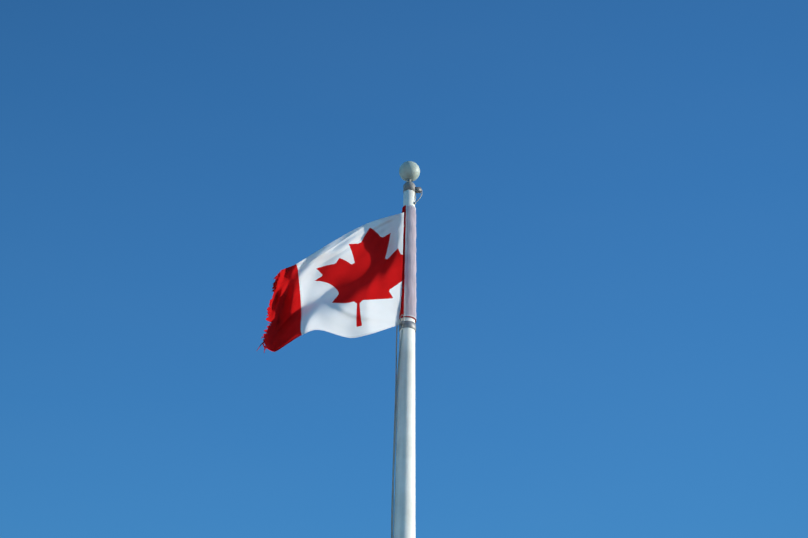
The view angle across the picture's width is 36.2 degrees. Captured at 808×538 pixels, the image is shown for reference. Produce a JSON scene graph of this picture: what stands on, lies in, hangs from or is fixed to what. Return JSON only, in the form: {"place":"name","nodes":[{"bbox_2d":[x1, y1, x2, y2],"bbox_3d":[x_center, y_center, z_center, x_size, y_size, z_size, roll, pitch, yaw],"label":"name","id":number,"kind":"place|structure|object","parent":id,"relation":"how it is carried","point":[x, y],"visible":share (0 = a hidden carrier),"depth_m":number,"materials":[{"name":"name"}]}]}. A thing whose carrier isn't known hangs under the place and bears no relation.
{"place":"outdoors","nodes":[
{"label":"outdoors","id":0,"kind":"place"},
{"bbox_2d":[0,0,807,537],"label":"sky","id":1,"kind":"structure","parent":0,"point":[611,335],"materials":[{"name":"blue"}]},
{"label":"ground","id":2,"kind":"structure","parent":0,"visible":0},
{"bbox_2d":[393,161,419,537],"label":"flagpole","id":3,"kind":"object","parent":2,"relation":"on","point":[404,502],"visible":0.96,"depth_m":7.42,"materials":[{"name":"metal"},{"name":"white paint"}]},
{"bbox_2d":[257,205,416,351],"bbox_3d":[-0.445,0.069,7.602,0.501,1.722,1.296,-22,-41,29],"label":"flag","id":4,"kind":"object","parent":3,"relation":"attached to","point":[360,281],"visible":0.98,"depth_m":7.69,"materials":[{"name":"white fabric"}]},
{"bbox_2d":[391,189,421,537],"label":"halyard","id":5,"kind":"object","parent":3,"relation":"attached to","point":[394,438],"visible":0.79,"depth_m":7.47,"materials":[{"name":"fabric"}]},
{"bbox_2d":[399,187,420,332],"bbox_3d":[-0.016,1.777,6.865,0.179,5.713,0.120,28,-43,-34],"label":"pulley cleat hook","id":6,"kind":"object","parent":3,"relation":"attached to","point":[410,324],"visible":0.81,"depth_m":7.83,"materials":[{"name":"metal"}]}
]}

